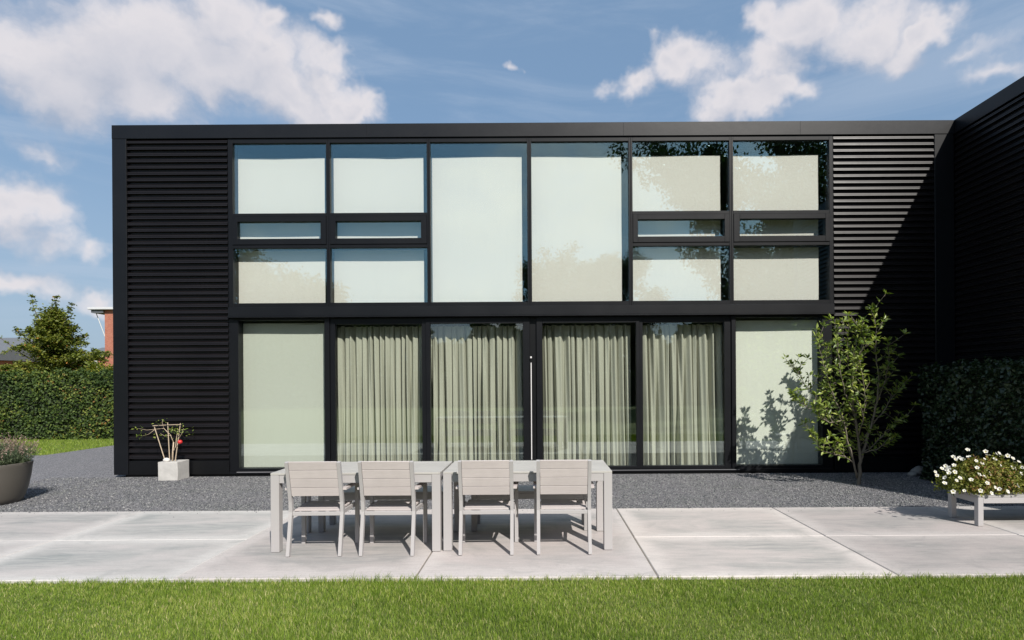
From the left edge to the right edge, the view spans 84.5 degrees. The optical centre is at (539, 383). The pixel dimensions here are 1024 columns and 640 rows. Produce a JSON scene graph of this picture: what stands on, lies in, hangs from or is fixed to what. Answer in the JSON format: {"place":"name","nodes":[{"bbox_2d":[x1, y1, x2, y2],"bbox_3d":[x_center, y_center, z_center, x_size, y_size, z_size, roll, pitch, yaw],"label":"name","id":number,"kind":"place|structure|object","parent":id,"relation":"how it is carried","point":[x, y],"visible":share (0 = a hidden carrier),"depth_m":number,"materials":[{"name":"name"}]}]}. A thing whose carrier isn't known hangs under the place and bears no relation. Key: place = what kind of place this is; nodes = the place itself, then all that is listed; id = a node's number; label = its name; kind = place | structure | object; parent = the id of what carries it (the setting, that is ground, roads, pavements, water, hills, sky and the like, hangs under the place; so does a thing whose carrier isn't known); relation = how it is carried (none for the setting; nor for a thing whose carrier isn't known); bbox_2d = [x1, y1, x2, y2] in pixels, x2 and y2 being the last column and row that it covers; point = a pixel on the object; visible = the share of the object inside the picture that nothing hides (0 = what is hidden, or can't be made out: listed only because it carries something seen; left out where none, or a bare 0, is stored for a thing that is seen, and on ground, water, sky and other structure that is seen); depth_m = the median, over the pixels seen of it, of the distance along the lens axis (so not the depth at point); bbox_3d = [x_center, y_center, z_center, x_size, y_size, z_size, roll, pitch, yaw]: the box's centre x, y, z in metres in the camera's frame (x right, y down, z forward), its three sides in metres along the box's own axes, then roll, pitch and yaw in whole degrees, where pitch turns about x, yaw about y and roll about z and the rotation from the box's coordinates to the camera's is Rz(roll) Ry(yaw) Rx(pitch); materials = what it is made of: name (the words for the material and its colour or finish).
{"place":"outdoors","nodes":[
{"label":"outdoors","id":0,"kind":"place"},
{"bbox_2d":[0,338,76,370],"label":"brick house","id":1,"kind":"structure","parent":0,"point":[8,357],"depth_m":33.86,"materials":[{"name":"grey stone"}]},
{"bbox_2d":[84,348,104,370],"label":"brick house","id":2,"kind":"structure","parent":0,"point":[102,349],"depth_m":61.84,"materials":[{"name":"grey brick"}]},
{"bbox_2d":[87,307,112,366],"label":"brick building","id":3,"kind":"structure","parent":0,"point":[107,312],"depth_m":40.00,"materials":[{"name":"red brick"}]},
{"bbox_2d":[0,445,1023,513],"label":"gravel","id":4,"kind":"structure","parent":0,"point":[92,462],"depth_m":8.58,"materials":[{"name":"grey gravel"}]},
{"bbox_2d":[0,459,33,504],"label":"round planter","id":5,"kind":"object","parent":4,"relation":"on","point":[14,481],"visible":0.8,"depth_m":7.70,"materials":[{"name":"concrete"}]},
{"bbox_2d":[0,433,41,466],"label":"lavender plant","id":6,"kind":"object","parent":5,"relation":"on","point":[18,453],"visible":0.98,"depth_m":7.83,"materials":[{"name":"green plant"}]},
{"bbox_2d":[0,365,113,439],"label":"ivy hedge","id":7,"kind":"object","parent":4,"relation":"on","point":[41,404],"visible":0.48,"depth_m":17.07,"materials":[{"name":"green plant"}]},
{"bbox_2d":[158,459,188,480],"bbox_3d":[-6.283,1.493,9.679,0.337,0.320,0.326,0,0,0],"label":"cube planter","id":8,"kind":"object","parent":4,"relation":"on","point":[173,470],"visible":0.98,"depth_m":9.52,"materials":[{"name":"white concrete"}]},
{"bbox_2d":[131,419,192,460],"bbox_3d":[-6.469,0.990,9.663,1.047,0.778,0.424,0,0,0],"label":"young fruit tree","id":9,"kind":"object","parent":8,"relation":"in","point":[178,441],"visible":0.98,"depth_m":9.65,"materials":[{"name":"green plant"}]},
{"bbox_2d":[782,290,920,484],"bbox_3d":[5.052,0.093,8.859,2.310,3.107,1.135,0,0,-16],"label":"magnolia shrub","id":10,"kind":"object","parent":4,"relation":"on","point":[819,406],"visible":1,"depth_m":8.72,"materials":[{"name":"green plant"}]},
{"bbox_2d":[907,471,917,476],"bbox_3d":[6.307,1.535,9.522,0.166,0.094,0.156,0,0,0],"label":"boulder","id":11,"kind":"object","parent":4,"relation":"on","point":[912,473],"visible":0.98,"depth_m":9.47,"materials":[{"name":"grey stone"}]},
{"bbox_2d":[910,466,922,475],"bbox_3d":[6.479,1.496,9.622,0.260,0.170,0.215,0,0,0],"label":"boulder","id":12,"kind":"object","parent":4,"relation":"on","point":[917,469],"visible":0.54,"depth_m":9.55,"materials":[{"name":"grey stone"}]},
{"bbox_2d":[917,355,1023,481],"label":"yew hedge","id":13,"kind":"object","parent":4,"relation":"on","point":[981,406],"visible":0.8,"depth_m":8.34,"materials":[{"name":"green plant"}]},
{"bbox_2d":[0,506,1023,583],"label":"patio","id":14,"kind":"structure","parent":0,"point":[727,543],"depth_m":5.53,"materials":[{"name":"concrete"}]},
{"bbox_2d":[284,461,359,556],"bbox_3d":[-2.099,1.169,5.452,0.586,0.887,0.508,0,0,-1],"label":"dining chair","id":15,"kind":"object","parent":14,"relation":"on","point":[313,478],"visible":0.99,"depth_m":5.27,"materials":[{"name":"beige wood"}]},
{"bbox_2d":[270,461,451,551],"bbox_3d":[-1.750,1.229,5.742,1.615,0.755,0.765,0,0,0],"label":"dining table","id":16,"kind":"object","parent":14,"relation":"on","point":[429,471],"visible":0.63,"depth_m":5.36,"materials":[{"name":"grey wood"}]},
{"bbox_2d":[318,485,442,531],"bbox_3d":[-1.712,1.393,6.280,1.360,0.430,0.380,0,0,0],"label":"bench","id":17,"kind":"object","parent":14,"relation":"on","point":[349,493],"visible":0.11,"depth_m":6.09,"materials":[{"name":"grey wood"}]},
{"bbox_2d":[357,461,427,555],"bbox_3d":[-1.419,1.165,5.452,0.586,0.887,0.508,0,0,1],"label":"dining chair","id":18,"kind":"object","parent":14,"relation":"on","point":[386,478],"visible":1,"depth_m":5.26,"materials":[{"name":"beige wood"}]},
{"bbox_2d":[456,460,518,554],"bbox_3d":[-0.498,1.159,5.462,0.586,0.887,0.508,0,0,0],"label":"dining chair","id":19,"kind":"object","parent":14,"relation":"on","point":[485,477],"visible":1,"depth_m":5.27,"materials":[{"name":"beige wood"}]},
{"bbox_2d":[443,460,612,550],"bbox_3d":[-0.110,1.219,5.758,1.615,0.755,0.765,0,0,0],"label":"dining table","id":20,"kind":"object","parent":14,"relation":"on","point":[601,472],"visible":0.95,"depth_m":5.38,"materials":[{"name":"beige wood"}]},
{"bbox_2d":[471,485,586,530],"bbox_3d":[-0.097,1.384,6.280,1.280,0.430,0.380,0,0,0],"label":"bench","id":21,"kind":"object","parent":14,"relation":"on","point":[525,491],"visible":0.3,"depth_m":6.09,"materials":[{"name":"white wood"}]},
{"bbox_2d":[533,459,593,554],"bbox_3d":[0.232,1.155,5.465,0.586,0.887,0.508,0,0,0],"label":"dining chair","id":22,"kind":"object","parent":14,"relation":"on","point":[563,476],"visible":1,"depth_m":5.27,"materials":[{"name":"beige wood"}]},
{"bbox_2d":[948,488,1023,525],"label":"bench","id":23,"kind":"object","parent":14,"relation":"on","point":[978,500],"visible":0.65,"depth_m":6.18,"materials":[{"name":"white wood"}]},
{"bbox_2d":[931,448,1023,496],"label":"petunia plant","id":24,"kind":"object","parent":23,"relation":"on","point":[996,475],"visible":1,"depth_m":6.27,"materials":[{"name":"green plant"}]},
{"bbox_2d":[0,438,1023,639],"bbox_3d":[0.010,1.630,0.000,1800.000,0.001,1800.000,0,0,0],"label":"ground","id":25,"kind":"structure","parent":0,"point":[772,634],"depth_m":3.98,"materials":[{"name":"green plant"}]},
{"bbox_2d":[0,367,42,378],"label":"garden shrub","id":26,"kind":"object","parent":25,"relation":"on","point":[27,371],"depth_m":19.54,"materials":[{"name":"green plant"}]},
{"bbox_2d":[0,294,112,378],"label":"oak tree","id":27,"kind":"object","parent":25,"relation":"on","point":[52,330],"visible":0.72,"depth_m":21.18,"materials":[{"name":"green plant"}]},
{"bbox_2d":[0,438,113,455],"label":"grass strip","id":28,"kind":"object","parent":25,"relation":"on","point":[46,446],"depth_m":15.41,"materials":[{"name":"green plant"}]},
{"bbox_2d":[76,360,112,377],"bbox_3d":[-14.854,0.503,19.187,2.308,2.606,1.704,0,0,0],"label":"garden shrub","id":29,"kind":"object","parent":25,"relation":"on","point":[98,367],"visible":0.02,"depth_m":19.08,"materials":[{"name":"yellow plant"}]},
{"bbox_2d":[112,76,1023,476],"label":"house","id":30,"kind":"structure","parent":25,"relation":"on","point":[920,222],"depth_m":9.90,"materials":[{"name":"grey metal"}]},
{"bbox_2d":[228,138,328,306],"bbox_3d":[-4.589,-2.818,9.983,1.757,2.961,0.203,0,0,0],"label":"window","id":31,"kind":"structure","parent":30,"relation":"in","point":[235,244],"depth_m":9.90,"materials":[{"name":"black metal"}]},
{"bbox_2d":[229,318,330,471],"bbox_3d":[-4.574,0.204,9.998,1.770,2.698,0.173,0,0,0],"label":"window","id":32,"kind":"structure","parent":30,"relation":"in","point":[236,381],"depth_m":9.91,"materials":[{"name":"black metal"}]},
{"bbox_2d":[238,158,325,302],"bbox_3d":[-4.619,-2.698,10.116,1.556,2.677,0.057,0,0,0],"label":"roller blind","id":33,"kind":"object","parent":30,"relation":"attached to","point":[285,185],"visible":0.78,"depth_m":10.10,"materials":[{"name":"fabric"}]},
{"bbox_2d":[243,323,324,466],"bbox_3d":[-4.558,0.236,10.116,1.680,2.627,0.057,0,0,0],"label":"roller blind","id":34,"kind":"object","parent":30,"relation":"attached to","point":[284,389],"visible":0.77,"depth_m":10.10,"materials":[{"name":"grey fabric"}]},
{"bbox_2d":[328,138,428,306],"bbox_3d":[-2.826,-2.828,9.983,1.764,2.961,0.203,0,0,0],"label":"window","id":35,"kind":"structure","parent":30,"relation":"in","point":[334,243],"depth_m":9.90,"materials":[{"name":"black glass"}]},
{"bbox_2d":[330,318,426,460],"bbox_3d":[-2.841,0.193,9.990,1.692,2.693,0.100,0,0,0],"label":"sliding door","id":36,"kind":"structure","parent":30,"relation":"in","point":[334,322],"depth_m":9.94,"materials":[{"name":"black glass"}]},
{"bbox_2d":[334,157,423,302],"bbox_3d":[-2.879,-2.709,10.116,1.616,2.677,0.057,0,0,0],"label":"roller blind","id":37,"kind":"object","parent":30,"relation":"attached to","point":[378,185],"visible":0.82,"depth_m":10.10,"materials":[{"name":"fabric"}]},
{"bbox_2d":[337,324,422,461],"bbox_3d":[-2.820,0.235,10.211,1.736,2.595,0.237,0,0,0],"label":"curtain","id":38,"kind":"object","parent":30,"relation":"hanging from","point":[379,391],"visible":0.89,"depth_m":10.18,"materials":[{"name":"beige fabric"}]},
{"bbox_2d":[432,157,522,301],"bbox_3d":[-1.116,-2.720,10.116,1.616,2.677,0.057,0,0,0],"label":"roller blind","id":39,"kind":"object","parent":30,"relation":"attached to","point":[477,225],"visible":0.95,"depth_m":10.10,"materials":[{"name":"fabric"}]},
{"bbox_2d":[431,324,523,462],"bbox_3d":[-1.081,0.224,10.192,1.766,2.595,0.212,0,0,0],"label":"curtain","id":40,"kind":"object","parent":30,"relation":"hanging from","point":[477,391],"visible":0.92,"depth_m":10.18,"materials":[{"name":"beige fabric"}]},
{"bbox_2d":[426,317,529,460],"bbox_3d":[-1.079,0.182,9.972,1.830,2.693,0.100,0,0,0],"label":"sliding door","id":41,"kind":"structure","parent":30,"relation":"in","point":[525,321],"depth_m":9.92,"materials":[{"name":"black glass"}]},
{"bbox_2d":[428,137,529,305],"bbox_3d":[-1.058,-2.839,9.990,1.768,2.961,0.190,0,0,0],"label":"window","id":42,"kind":"structure","parent":30,"relation":"in","point":[467,141],"depth_m":9.90,"materials":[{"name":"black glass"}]},
{"bbox_2d":[531,156,621,301],"bbox_3d":[0.665,-2.731,10.116,1.624,2.677,0.057,0,0,0],"label":"roller blind","id":43,"kind":"object","parent":30,"relation":"attached to","point":[576,230],"visible":0.94,"depth_m":10.10,"materials":[{"name":"fabric"}]},
{"bbox_2d":[529,136,630,304],"bbox_3d":[0.717,-2.850,9.990,1.779,2.961,0.190,0,0,0],"label":"window","id":44,"kind":"structure","parent":30,"relation":"in","point":[533,141],"depth_m":9.90,"materials":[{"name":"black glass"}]},
{"bbox_2d":[530,316,639,468],"bbox_3d":[0.808,0.171,9.951,1.926,2.693,0.142,0,0,0],"label":"sliding door","id":45,"kind":"structure","parent":30,"relation":"in","point":[579,319],"depth_m":9.92,"materials":[{"name":"black metal"}]},
{"bbox_2d":[542,323,631,464],"bbox_3d":[0.847,0.212,10.210,1.632,2.595,0.232,0,0,0],"label":"curtain","id":46,"kind":"object","parent":30,"relation":"hanging from","point":[586,392],"visible":0.94,"depth_m":10.18,"materials":[{"name":"beige fabric"}]},
{"bbox_2d":[632,156,720,300],"bbox_3d":[2.438,-2.741,10.116,1.616,2.677,0.057,0,0,0],"label":"roller blind","id":47,"kind":"object","parent":30,"relation":"attached to","point":[675,183],"visible":0.74,"depth_m":10.10,"materials":[{"name":"fabric"}]},
{"bbox_2d":[630,136,731,304],"bbox_3d":[2.493,-2.861,9.983,1.768,2.961,0.203,0,0,0],"label":"window","id":48,"kind":"structure","parent":30,"relation":"in","point":[725,241],"depth_m":9.90,"materials":[{"name":"black metal"}]},
{"bbox_2d":[643,323,722,464],"bbox_3d":[2.617,0.202,10.194,1.691,2.595,0.233,0,0,0],"label":"curtain","id":49,"kind":"object","parent":30,"relation":"hanging from","point":[683,394],"visible":0.86,"depth_m":10.18,"materials":[{"name":"beige fabric"}]},
{"bbox_2d":[639,316,731,468],"bbox_3d":[2.581,0.160,9.990,1.617,2.693,0.100,0,0,0],"label":"sliding door","id":50,"kind":"structure","parent":30,"relation":"in","point":[725,320],"depth_m":9.94,"materials":[{"name":"black glass"}]},
{"bbox_2d":[733,155,818,299],"bbox_3d":[4.201,-2.752,10.116,1.601,2.677,0.057,0,0,0],"label":"roller blind","id":51,"kind":"object","parent":30,"relation":"attached to","point":[777,182],"visible":0.69,"depth_m":10.10,"materials":[{"name":"fabric"}]},
{"bbox_2d":[736,320,817,463],"bbox_3d":[4.253,0.183,10.116,1.665,2.627,0.057,0,0,0],"label":"roller blind","id":52,"kind":"object","parent":30,"relation":"attached to","point":[770,415],"visible":0.79,"depth_m":10.10,"materials":[{"name":"fabric"}]},
{"bbox_2d":[731,315,832,468],"bbox_3d":[4.276,0.150,9.998,1.770,2.698,0.173,0,0,0],"label":"window","id":53,"kind":"structure","parent":30,"relation":"in","point":[824,461],"depth_m":9.91,"materials":[{"name":"black glass"}]},
{"bbox_2d":[731,135,833,303],"bbox_3d":[4.273,-2.872,9.983,1.787,2.961,0.203,0,0,0],"label":"window","id":54,"kind":"structure","parent":30,"relation":"in","point":[825,240],"depth_m":9.90,"materials":[{"name":"black metal"}]},
{"bbox_2d":[0,0,1023,352],"label":"sky","id":55,"kind":"structure","parent":0,"point":[71,71],"materials":[{"name":"blue"}]}
]}

